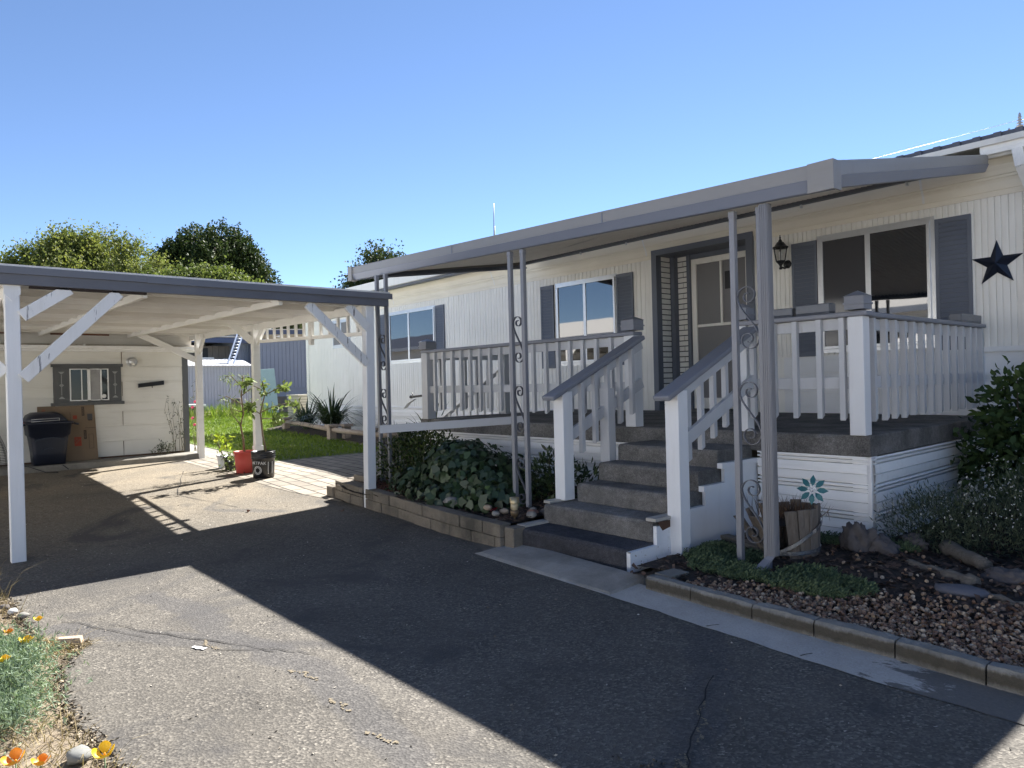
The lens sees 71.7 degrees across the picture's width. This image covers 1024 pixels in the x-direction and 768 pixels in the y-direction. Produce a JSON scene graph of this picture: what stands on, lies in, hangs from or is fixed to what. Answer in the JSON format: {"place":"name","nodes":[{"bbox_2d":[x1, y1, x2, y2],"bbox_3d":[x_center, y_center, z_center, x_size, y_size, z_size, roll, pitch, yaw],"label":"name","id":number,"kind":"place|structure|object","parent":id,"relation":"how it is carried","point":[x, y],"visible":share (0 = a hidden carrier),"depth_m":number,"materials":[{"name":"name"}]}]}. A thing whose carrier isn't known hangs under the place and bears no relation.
{"place":"outdoors","nodes":[
{"label":"outdoors","id":0,"kind":"place"},
{"bbox_2d":[0,438,7,466],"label":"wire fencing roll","id":1,"kind":"object","parent":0,"point":[4,452],"visible":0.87,"depth_m":10.96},
{"bbox_2d":[190,444,232,456],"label":"side path","id":2,"kind":"structure","parent":0,"point":[210,452],"depth_m":13.75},
{"bbox_2d":[190,382,196,450],"bbox_3d":[-6.199,0.617,13.880,0.154,1.412,0.246,-1,0,23],"label":"weed","id":3,"kind":"object","parent":2,"relation":"on","point":[192,418],"visible":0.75,"depth_m":13.87,"materials":[{"name":"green plant"}]},
{"bbox_2d":[180,455,345,500],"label":"paver path","id":4,"kind":"structure","parent":0,"point":[300,480],"depth_m":10.06,"materials":[{"name":"concrete"}]},
{"bbox_2d":[216,454,227,467],"bbox_3d":[-4.590,1.228,11.253,0.194,0.210,0.194,-2,0,-41],"label":"plant pot","id":5,"kind":"object","parent":4,"relation":"on","point":[220,462],"visible":0.66,"depth_m":11.19,"materials":[{"name":"ceramic"}]},
{"bbox_2d":[219,450,234,470],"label":"bushy potted plant","id":6,"kind":"object","parent":4,"relation":"on","point":[229,455],"visible":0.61,"depth_m":10.89,"materials":[{"name":"green plant"}]},
{"bbox_2d":[223,456,233,469],"bbox_3d":[-4.416,1.233,11.098,0.204,0.200,0.204,-2,0,-41],"label":"plant pot","id":7,"kind":"object","parent":4,"relation":"on","point":[225,459],"visible":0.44,"depth_m":11.03,"materials":[{"name":"white plastic"}]},
{"bbox_2d":[213,433,234,451],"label":"lime leaf plant","id":8,"kind":"object","parent":7,"relation":"on","point":[222,441],"visible":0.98,"depth_m":11.04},
{"bbox_2d":[233,450,252,473],"bbox_3d":[-4.023,1.171,10.673,0.316,0.325,0.316,-2,0,-41],"label":"plant pot","id":9,"kind":"object","parent":4,"relation":"on","point":[243,462],"visible":0.89,"depth_m":10.55,"materials":[{"name":"red plastic"}]},
{"bbox_2d":[217,372,263,451],"bbox_3d":[-4.058,0.436,10.647,0.733,1.256,0.380,-2,0,-41],"label":"willow sapling","id":10,"kind":"object","parent":9,"relation":"on","point":[236,410],"visible":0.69,"depth_m":10.62,"materials":[{"name":"green plant"}]},
{"bbox_2d":[251,450,275,477],"bbox_3d":[-3.558,1.147,10.150,0.336,0.375,0.336,-2,0,-41],"label":"planting bucket","id":11,"kind":"object","parent":4,"relation":"on","point":[263,463],"visible":1,"depth_m":10.02,"materials":[{"name":"black plastic"}]},
{"bbox_2d":[236,377,300,451],"bbox_3d":[-3.466,0.452,10.188,0.934,1.142,0.315,-2,0,-35],"label":"maple sapling","id":12,"kind":"object","parent":11,"relation":"on","point":[276,418],"visible":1,"depth_m":10.18,"materials":[{"name":"green plant"}]},
{"bbox_2d":[327,485,335,496],"bbox_3d":[-2.181,1.328,8.825,0.200,0.130,0.160,-2,0,-41],"label":"loose block","id":13,"kind":"object","parent":4,"relation":"on","point":[331,489],"depth_m":8.73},
{"bbox_2d":[277,396,287,408],"bbox_3d":[-9.790,0.837,30.130,0.473,0.620,0.480,-2,0,-41],"label":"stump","id":14,"kind":"object","parent":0,"point":[281,399],"visible":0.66,"depth_m":29.93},
{"bbox_2d":[189,412,385,460],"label":"lawn","id":15,"kind":"structure","parent":0,"point":[327,454],"depth_m":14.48,"materials":[{"name":"plant"}]},
{"bbox_2d":[189,403,281,418],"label":"tall grass","id":16,"kind":"structure","parent":15,"relation":"on","point":[218,411],"depth_m":25.52,"materials":[{"name":"green plant"}]},
{"bbox_2d":[286,394,306,420],"bbox_3d":[-6.141,0.756,21.022,0.760,0.900,0.810,-2,0,-41],"label":"air conditioner","id":17,"kind":"object","parent":15,"relation":"on","point":[303,400],"visible":0.27,"depth_m":20.64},
{"bbox_2d":[275,450,418,478],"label":"paver walk","id":18,"kind":"structure","parent":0,"point":[347,466],"depth_m":11.58,"materials":[{"name":"concrete"}]},
{"bbox_2d":[0,437,858,767],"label":"ground","id":19,"kind":"structure","parent":0,"point":[70,735],"depth_m":2.96,"materials":[{"name":"soil"}]},
{"bbox_2d":[0,747,24,767],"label":"poppy flower","id":20,"kind":"object","parent":19,"relation":"on","point":[15,753],"visible":1,"depth_m":2.36,"materials":[{"name":"orange plant"}]},
{"bbox_2d":[0,556,43,621],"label":"dry grass","id":21,"kind":"structure","parent":19,"relation":"on","point":[8,596],"depth_m":4.56,"materials":[{"name":"beige plant"}]},
{"bbox_2d":[31,753,50,767],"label":"poppy flower","id":22,"kind":"object","parent":19,"relation":"on","point":[42,758],"visible":1,"depth_m":2.34,"materials":[{"name":"orange plant"}]},
{"bbox_2d":[0,663,90,755],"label":"poppy plant","id":23,"kind":"object","parent":19,"relation":"on","point":[14,713],"visible":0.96,"depth_m":3.04,"materials":[{"name":"green plant"}]},
{"bbox_2d":[0,613,92,720],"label":"poppy plant","id":24,"kind":"object","parent":19,"relation":"on","point":[18,663],"visible":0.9,"depth_m":3.36,"materials":[{"name":"green plant"}]},
{"bbox_2d":[9,625,101,657],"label":"dry grass","id":25,"kind":"structure","parent":19,"relation":"on","point":[73,646],"depth_m":3.95,"materials":[{"name":"beige plant"}]},
{"bbox_2d":[0,218,124,270],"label":"maple tree","id":26,"kind":"object","parent":19,"relation":"on","point":[72,249],"visible":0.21,"depth_m":44.45,"materials":[{"name":"green plant"}]},
{"bbox_2d":[0,591,132,767],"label":"edge litter","id":27,"kind":"object","parent":19,"relation":"on","point":[62,685],"visible":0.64,"depth_m":3.28,"materials":[{"name":"soil"}]},
{"bbox_2d":[0,594,136,767],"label":"dry grass","id":28,"kind":"structure","parent":19,"relation":"on","point":[27,745],"depth_m":2.93,"materials":[{"name":"beige plant"}]},
{"bbox_2d":[57,635,83,645],"bbox_3d":[-2.492,1.446,3.997,0.132,0.038,0.049,-1,0,-12],"label":"wood chunk","id":29,"kind":"object","parent":19,"relation":"on","point":[76,639],"visible":0.74,"depth_m":3.99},
{"bbox_2d":[66,744,91,765],"bbox_3d":[-1.679,1.442,2.750,0.091,0.062,0.112,-2,0,-41],"label":"stone","id":30,"kind":"object","parent":19,"relation":"on","point":[73,756],"visible":0.94,"depth_m":2.72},
{"bbox_2d":[0,705,161,767],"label":"dry grass","id":31,"kind":"structure","parent":19,"relation":"on","point":[61,750],"depth_m":2.84,"materials":[{"name":"beige plant"}]},
{"bbox_2d":[0,452,198,475],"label":"shed slab","id":32,"kind":"structure","parent":19,"relation":"on","point":[116,461],"depth_m":11.79,"materials":[{"name":"concrete"}]},
{"bbox_2d":[37,406,54,411],"bbox_3d":[-7.614,0.826,11.608,0.250,0.915,0.017,-2,0,-41],"label":"cardboard box","id":33,"kind":"object","parent":32,"relation":"on","point":[45,409],"visible":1,"depth_m":11.60,"materials":[{"name":"brown"}]},
{"bbox_2d":[23,412,78,465],"bbox_3d":[-7.454,0.865,11.387,0.830,0.830,0.620,-2,0,-41],"label":"wheelie bin","id":34,"kind":"object","parent":32,"relation":"on","point":[47,434],"visible":0.93,"depth_m":11.19,"materials":[{"name":"black plastic"}]},
{"bbox_2d":[52,405,98,461],"bbox_3d":[-7.271,0.817,11.816,0.620,0.915,0.166,-2,0,-41],"label":"cardboard box","id":35,"kind":"object","parent":32,"relation":"on","point":[82,442],"visible":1,"depth_m":11.86,"materials":[{"name":"brown"}]},
{"bbox_2d":[0,331,194,465],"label":"shed","id":36,"kind":"structure","parent":32,"relation":"on","point":[124,385],"depth_m":12.28,"materials":[{"name":"white wood"}]},
{"bbox_2d":[50,364,124,405],"bbox_3d":[-7.174,0.009,12.000,1.080,0.695,0.065,-2,0,-41],"label":"window","id":37,"kind":"structure","parent":36,"relation":"in","point":[73,384],"depth_m":11.98,"materials":[{"name":"grey paint"}]},
{"bbox_2d":[151,439,174,454],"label":"weed","id":38,"kind":"object","parent":32,"relation":"on","point":[162,447],"visible":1,"depth_m":12.56,"materials":[{"name":"green plant"}]},
{"bbox_2d":[165,396,185,452],"bbox_3d":[-6.089,0.722,12.849,0.363,1.064,0.202,-1,0,-26],"label":"weed","id":39,"kind":"object","parent":32,"relation":"on","point":[182,432],"visible":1,"depth_m":12.85,"materials":[{"name":"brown plant"}]},
{"bbox_2d":[91,740,114,767],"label":"poppy flower","id":40,"kind":"object","parent":19,"relation":"on","point":[104,746],"visible":1,"depth_m":2.39,"materials":[{"name":"yellow plant"}]},
{"bbox_2d":[91,221,182,274],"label":"maple tree","id":41,"kind":"object","parent":19,"relation":"on","point":[128,259],"visible":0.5,"depth_m":42.45,"materials":[{"name":"green plant"}]},
{"bbox_2d":[139,255,265,345],"bbox_3d":[-16.877,-2.839,39.108,8.074,8.455,4.290,-1,0,1],"label":"bushy tree","id":42,"kind":"object","parent":19,"relation":"on","point":[208,273],"visible":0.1,"depth_m":38.51,"materials":[{"name":"green plant"}]},
{"bbox_2d":[142,216,283,335],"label":"oak tree","id":43,"kind":"object","parent":19,"relation":"on","point":[234,246],"visible":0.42,"depth_m":50.64,"materials":[{"name":"green plant"}]},
{"bbox_2d":[189,329,306,402],"bbox_3d":[-16.424,-0.905,38.807,14.000,4.350,11.850,-2,0,-41],"label":"mobile home","id":44,"kind":"object","parent":19,"relation":"on","point":[285,361],"visible":0.15,"depth_m":35.52,"materials":[{"name":"grey"}]},
{"bbox_2d":[282,417,399,444],"bbox_3d":[-4.295,1.071,16.440,0.551,0.462,5.945,-2,0,-39],"label":"log edging","id":45,"kind":"object","parent":19,"relation":"on","point":[345,430],"visible":0.58,"depth_m":15.86,"materials":[{"name":"wood"}]},
{"bbox_2d":[268,425,421,445],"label":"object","id":46,"kind":"structure","parent":19,"relation":"on","point":[355,438],"depth_m":17.30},
{"bbox_2d":[267,394,326,429],"bbox_3d":[-5.345,0.716,18.371,2.221,0.989,2.379,-2,0,-41],"label":"strap leaf plant","id":47,"kind":"object","parent":46,"relation":"on","point":[303,413],"visible":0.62,"depth_m":18.13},
{"bbox_2d":[277,388,362,433],"bbox_3d":[-4.372,0.580,17.204,2.868,1.261,2.666,-2,0,-41],"label":"strap leaf plant","id":48,"kind":"object","parent":46,"relation":"on","point":[335,415],"visible":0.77,"depth_m":16.97,"materials":[{"name":"plant"}]},
{"bbox_2d":[335,479,376,506],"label":"block wall","id":49,"kind":"structure","parent":19,"relation":"on","point":[341,493],"depth_m":8.40,"materials":[{"name":"concrete"}]},
{"bbox_2d":[354,473,376,481],"bbox_3d":[-1.788,1.141,8.640,0.160,0.070,0.300,-2,0,-41],"label":"loose block","id":50,"kind":"object","parent":49,"relation":"on","point":[358,477],"depth_m":8.60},
{"bbox_2d":[330,239,405,288],"bbox_3d":[-6.339,-2.866,34.059,5.118,8.240,3.228,-1,0,2],"label":"shade tree","id":51,"kind":"object","parent":19,"relation":"on","point":[381,255],"visible":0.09,"depth_m":33.64,"materials":[{"name":"green plant"}]},
{"bbox_2d":[365,488,510,546],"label":"block wall","id":52,"kind":"structure","parent":19,"relation":"on","point":[470,527],"depth_m":6.76,"materials":[{"name":"concrete"}]},
{"bbox_2d":[305,126,1023,493],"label":"mobile home","id":53,"kind":"object","parent":19,"relation":"on","point":[915,248],"visible":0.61,"depth_m":10.02,"materials":[{"name":"beige"}]},
{"bbox_2d":[332,319,350,348],"bbox_3d":[-4.478,-1.316,18.568,0.030,0.735,0.990,-2,0,-41],"label":"window","id":54,"kind":"structure","parent":53,"relation":"in","point":[336,344],"depth_m":18.55,"materials":[{"name":"glass"}]},
{"bbox_2d":[389,305,435,363],"bbox_3d":[-2.283,-1.087,16.040,0.030,1.215,1.940,-2,0,-41],"label":"window","id":55,"kind":"structure","parent":53,"relation":"in","point":[407,328],"depth_m":16.08,"materials":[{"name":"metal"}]},
{"bbox_2d":[555,273,616,365],"bbox_3d":[1.237,-1.049,11.976,0.030,1.455,1.430,-2,0,-41],"label":"window","id":56,"kind":"structure","parent":53,"relation":"in","point":[584,307],"depth_m":11.95,"materials":[{"name":"metal"}]},
{"bbox_2d":[348,155,988,571],"bbox_3d":[1.114,-0.472,8.448,4.100,3.540,7.336,-2,0,-41],"label":"awning","id":57,"kind":"object","parent":53,"relation":"attached to","point":[762,197],"visible":0.98,"depth_m":5.66,"materials":[{"name":"metal"}]},
{"bbox_2d":[691,250,746,408],"bbox_3d":[3.079,-0.771,10.449,0.098,2.270,1.000,-2,0,-41],"label":"door","id":58,"kind":"structure","parent":53,"relation":"in","point":[710,276],"depth_m":10.59,"materials":[{"name":"beige"}]},
{"bbox_2d":[772,235,790,269],"bbox_3d":[3.493,-1.704,9.192,0.244,0.449,0.221,-2,0,-41],"label":"wall lantern","id":59,"kind":"object","parent":53,"relation":"attached to","point":[780,247],"depth_m":9.13,"materials":[{"name":"black metal"}]},
{"bbox_2d":[817,216,936,352],"bbox_3d":[4.286,-1.130,8.420,0.030,1.475,1.340,-2,0,-41],"label":"window","id":60,"kind":"structure","parent":53,"relation":"in","point":[893,263],"depth_m":8.33,"materials":[{"name":"metal"}]},
{"bbox_2d":[972,240,1022,283],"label":"wall star","id":61,"kind":"object","parent":53,"relation":"attached to","point":[997,261],"depth_m":7.46,"materials":[{"name":"blue metal"}]},
{"bbox_2d":[418,291,996,571],"bbox_3d":[0.699,0.340,8.952,4.840,2.055,7.986,-2,0,-41],"label":"porch","id":62,"kind":"object","parent":19,"relation":"on","point":[663,486],"visible":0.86,"depth_m":6.09,"materials":[{"name":"wood"}]},
{"bbox_2d":[380,416,523,432],"bbox_3d":[-0.689,0.471,8.282,1.687,0.145,0.030,-1,0,-11],"label":"grey board","id":63,"kind":"object","parent":62,"relation":"attached to","point":[444,424],"visible":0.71,"depth_m":8.26,"materials":[{"name":"paint"}]},
{"bbox_2d":[774,308,795,317],"bbox_3d":[2.293,-0.598,6.043,0.120,0.075,0.260,-2,0,-41],"label":"planter box","id":64,"kind":"object","parent":62,"relation":"on","point":[784,312],"visible":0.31,"depth_m":5.96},
{"bbox_2d":[796,303,835,315],"bbox_3d":[2.489,-0.607,5.816,0.120,0.085,0.280,-2,0,-41],"label":"planter box","id":65,"kind":"object","parent":62,"relation":"on","point":[816,309],"visible":0.93,"depth_m":5.75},
{"bbox_2d":[949,313,980,323],"bbox_3d":[4.657,-0.667,7.283,0.600,0.086,0.120,-2,0,-41],"label":"tray","id":66,"kind":"object","parent":62,"relation":"on","point":[964,317],"visible":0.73,"depth_m":7.13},
{"bbox_2d":[646,568,1023,695],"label":"kerb","id":67,"kind":"structure","parent":19,"relation":"on","point":[996,675],"depth_m":3.62,"materials":[{"name":"concrete"}]},
{"bbox_2d":[335,481,576,523],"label":"planter soil","id":68,"kind":"structure","parent":0,"point":[511,520],"depth_m":7.03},
{"bbox_2d":[356,478,413,492],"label":"bark chips","id":69,"kind":"object","parent":68,"relation":"on","point":[384,485],"visible":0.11,"depth_m":8.39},
{"bbox_2d":[376,421,462,484],"bbox_3d":[-1.132,0.874,8.618,1.072,0.856,1.591,-2,0,-41],"label":"box shrub","id":70,"kind":"object","parent":68,"relation":"on","point":[415,450],"visible":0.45,"depth_m":8.51,"materials":[{"name":"green plant"}]},
{"bbox_2d":[384,437,543,513],"bbox_3d":[-0.482,0.966,7.674,1.370,0.776,2.133,-2,0,-41],"label":"ivy mound","id":71,"kind":"object","parent":68,"relation":"on","point":[469,474],"visible":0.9,"depth_m":7.35,"materials":[{"name":"green plant"}]},
{"bbox_2d":[396,490,547,520],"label":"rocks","id":72,"kind":"object","parent":68,"relation":"on","point":[503,516],"visible":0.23,"depth_m":6.71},
{"bbox_2d":[509,497,518,524],"bbox_3d":[0.024,1.179,6.213,0.082,0.380,0.084,-2,0,-41],"label":"solar light","id":73,"kind":"object","parent":68,"relation":"on","point":[514,511],"visible":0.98,"depth_m":6.18,"materials":[{"name":"brown metal"}]},
{"bbox_2d":[518,444,598,500],"bbox_3d":[0.402,0.947,7.147,0.746,0.699,1.092,-2,0,-41],"label":"rhododendron","id":74,"kind":"object","parent":68,"relation":"on","point":[548,477],"visible":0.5,"depth_m":7.06,"materials":[{"name":"green plant"}]},
{"bbox_2d":[0,461,1023,767],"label":"driveway","id":75,"kind":"structure","parent":0,"point":[574,685],"depth_m":3.66,"materials":[{"name":"asphalt"}]},
{"bbox_2d":[0,485,104,589],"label":"pine needles","id":76,"kind":"object","parent":75,"relation":"on","point":[40,539],"visible":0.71,"depth_m":6.13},
{"bbox_2d":[0,263,392,562],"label":"carport","id":77,"kind":"object","parent":75,"relation":"on","point":[70,306],"visible":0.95,"depth_m":7.68,"materials":[{"name":"white paint"}]},
{"bbox_2d":[120,625,273,650],"bbox_3d":[-1.866,1.452,4.074,1.272,0.001,0.038,-1,0,23],"label":"driveway crack","id":78,"kind":"object","parent":75,"relation":"on","point":[195,638],"visible":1,"depth_m":4.04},
{"bbox_2d":[6,471,1011,765],"bbox_3d":[-2.199,1.369,5.701,2.902,0.203,12.476,-2,0,-41],"label":"drive grit","id":79,"kind":"object","parent":75,"relation":"on","point":[346,585],"visible":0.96,"depth_m":4.24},
{"bbox_2d":[611,745,693,767],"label":"grit patch","id":80,"kind":"object","parent":75,"relation":"on","point":[649,760],"visible":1,"depth_m":2.61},
{"bbox_2d":[686,675,714,767],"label":"driveway crack","id":81,"kind":"object","parent":75,"relation":"on","point":[688,766],"visible":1,"depth_m":2.85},
{"bbox_2d":[696,701,707,741],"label":"crack dirt","id":82,"kind":"structure","parent":75,"relation":"on","point":[705,723],"depth_m":2.89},
{"bbox_2d":[0,0,1023,287],"label":"sky","id":83,"kind":"structure","parent":0,"point":[325,129],"materials":[{"name":"blue"}]},
{"bbox_2d":[475,545,645,593],"bbox_3d":[0.293,1.367,5.383,0.429,0.075,1.600,-2,0,-34],"label":"concrete apron","id":84,"kind":"object","parent":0,"point":[589,574],"visible":0.86,"depth_m":5.24,"materials":[{"name":"concrete"}]},
{"bbox_2d":[505,525,524,547],"bbox_3d":[0.027,1.310,6.014,0.140,0.200,0.120,-2,0,-41],"label":"loose block","id":85,"kind":"object","parent":84,"relation":"on","point":[513,537],"depth_m":5.96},
{"bbox_2d":[393,516,1023,724],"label":"gutter path","id":86,"kind":"structure","parent":0,"point":[909,677],"depth_m":3.51,"materials":[{"name":"concrete"}]},
{"bbox_2d":[637,496,1023,662],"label":"garden bed","id":87,"kind":"object","parent":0,"point":[692,576],"visible":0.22,"depth_m":4.67,"materials":[{"name":"gravel"}]},
{"bbox_2d":[683,539,770,581],"bbox_3d":[1.531,1.236,5.083,0.613,0.100,0.991,-1,0,16],"label":"sedum patch","id":88,"kind":"object","parent":87,"relation":"on","point":[718,558],"visible":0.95,"depth_m":5.00,"materials":[{"name":"green plant"}]},
{"bbox_2d":[720,534,763,552],"bbox_3d":[1.801,1.226,5.468,0.090,0.050,0.469,-1,0,-25],"label":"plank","id":89,"kind":"object","parent":87,"relation":"on","point":[733,539],"visible":0.66,"depth_m":5.50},
{"bbox_2d":[733,499,822,558],"bbox_3d":[1.965,1.074,5.253,0.634,0.407,0.460,-1,0,-2],"label":"half barrel planter","id":90,"kind":"object","parent":87,"relation":"on","point":[800,529],"visible":0.73,"depth_m":5.07,"materials":[{"name":"wood"}]},
{"bbox_2d":[744,494,833,519],"bbox_3d":[2.060,0.898,5.285,0.515,0.202,0.600,-2,0,-41],"label":"dead plant","id":91,"kind":"object","parent":90,"relation":"in","point":[789,508],"visible":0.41,"depth_m":5.27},
{"bbox_2d":[797,475,827,508],"bbox_3d":[2.153,0.854,5.070,0.214,0.407,0.062,-1,0,41],"label":"metal flower","id":92,"kind":"object","parent":90,"relation":"in","point":[805,495],"visible":0.97,"depth_m":5.06,"materials":[{"name":"teal metal"}]},
{"bbox_2d":[758,562,880,599],"bbox_3d":[1.930,1.211,4.427,0.560,0.114,0.728,-2,0,-41],"label":"sedum patch","id":93,"kind":"object","parent":87,"relation":"on","point":[813,579],"visible":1,"depth_m":4.33,"materials":[{"name":"green plant"}]},
{"bbox_2d":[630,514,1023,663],"bbox_3d":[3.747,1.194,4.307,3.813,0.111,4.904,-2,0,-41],"label":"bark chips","id":94,"kind":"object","parent":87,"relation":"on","point":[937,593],"visible":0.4,"depth_m":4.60,"materials":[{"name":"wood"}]},
{"bbox_2d":[686,536,1023,666],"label":"nut shells","id":95,"kind":"object","parent":87,"relation":"on","point":[1004,646],"visible":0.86,"depth_m":3.77},
{"bbox_2d":[838,521,900,554],"bbox_3d":[2.614,1.207,5.175,0.427,0.424,0.227,-1,0,35],"label":"rock","id":96,"kind":"object","parent":87,"relation":"on","point":[856,536],"visible":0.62,"depth_m":5.13,"materials":[{"name":"stone"}]},
{"bbox_2d":[820,530,921,552],"bbox_3d":[2.608,1.171,5.370,0.882,0.098,0.276,-1,0,43],"label":"sedum patch","id":97,"kind":"object","parent":87,"relation":"on","point":[833,538],"visible":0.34,"depth_m":5.37,"materials":[{"name":"green plant"}]},
{"bbox_2d":[902,532,929,552],"bbox_3d":[2.963,1.188,5.203,0.160,0.192,0.197,-2,0,-41],"label":"rock","id":98,"kind":"object","parent":87,"relation":"on","point":[914,541],"visible":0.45,"depth_m":5.16,"materials":[{"name":"stone"}]},
{"bbox_2d":[904,559,943,572],"bbox_3d":[2.694,1.204,4.617,0.082,0.080,0.362,-1,0,-13],"label":"driftwood","id":99,"kind":"object","parent":87,"relation":"on","point":[911,562],"visible":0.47,"depth_m":4.62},
{"bbox_2d":[870,475,1023,562],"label":"candytuft","id":100,"kind":"object","parent":87,"relation":"on","point":[957,508],"visible":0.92,"depth_m":5.15,"materials":[{"name":"green plant"}]},
{"bbox_2d":[940,569,980,585],"bbox_3d":[2.723,1.194,4.320,0.115,0.125,0.250,-1,0,-9],"label":"driftwood","id":101,"kind":"object","parent":87,"relation":"on","point":[969,579],"visible":0.6,"depth_m":4.27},
{"bbox_2d":[934,583,989,598],"bbox_3d":[2.601,1.198,4.098,0.205,0.073,0.281,-2,0,-41],"label":"slate","id":102,"kind":"object","parent":87,"relation":"on","point":[970,591],"visible":0.82,"depth_m":4.05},
{"bbox_2d":[938,539,992,570],"bbox_3d":[3.074,1.174,4.824,0.128,0.128,0.548,-1,0,10],"label":"driftwood","id":103,"kind":"object","parent":87,"relation":"on","point":[955,550],"visible":0.93,"depth_m":4.76,"materials":[{"name":"wood"}]},
{"bbox_2d":[950,355,1023,512],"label":"leafy shrub","id":104,"kind":"object","parent":87,"relation":"on","point":[1001,433],"visible":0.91,"depth_m":6.29,"materials":[{"name":"green plant"}]},
{"bbox_2d":[950,451,1023,553],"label":"candytuft","id":105,"kind":"object","parent":87,"relation":"on","point":[1005,493],"visible":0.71,"depth_m":5.23,"materials":[{"name":"green plant"}]},
{"bbox_2d":[980,567,1023,585],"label":"rock","id":106,"kind":"object","parent":87,"relation":"on","point":[1015,576],"visible":0.78,"depth_m":4.29,"materials":[{"name":"stone"}]},
{"bbox_2d":[989,594,1023,607],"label":"driftwood","id":107,"kind":"object","parent":87,"relation":"on","point":[998,597],"visible":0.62,"depth_m":3.92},
{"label":"gravel strip","id":108,"kind":"structure","parent":0,"visible":0},
{"bbox_2d":[188,357,250,410],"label":"metal shed","id":109,"kind":"structure","parent":108,"relation":"on","point":[214,370],"depth_m":31.81,"materials":[{"name":"metal"}]},
{"bbox_2d":[227,334,241,363],"bbox_3d":[-12.789,-1.634,32.776,0.257,1.438,1.285,-1,0,3],"label":"ladder","id":110,"kind":"object","parent":109,"relation":"on","point":[234,347],"visible":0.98,"depth_m":32.73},
{"bbox_2d":[261,369,278,412],"bbox_3d":[-9.701,0.280,28.023,0.838,1.780,0.317,-2,0,-41],"label":"pale green panel","id":111,"kind":"object","parent":108,"relation":"on","point":[268,375],"visible":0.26,"depth_m":28.11,"materials":[{"name":"paint"}]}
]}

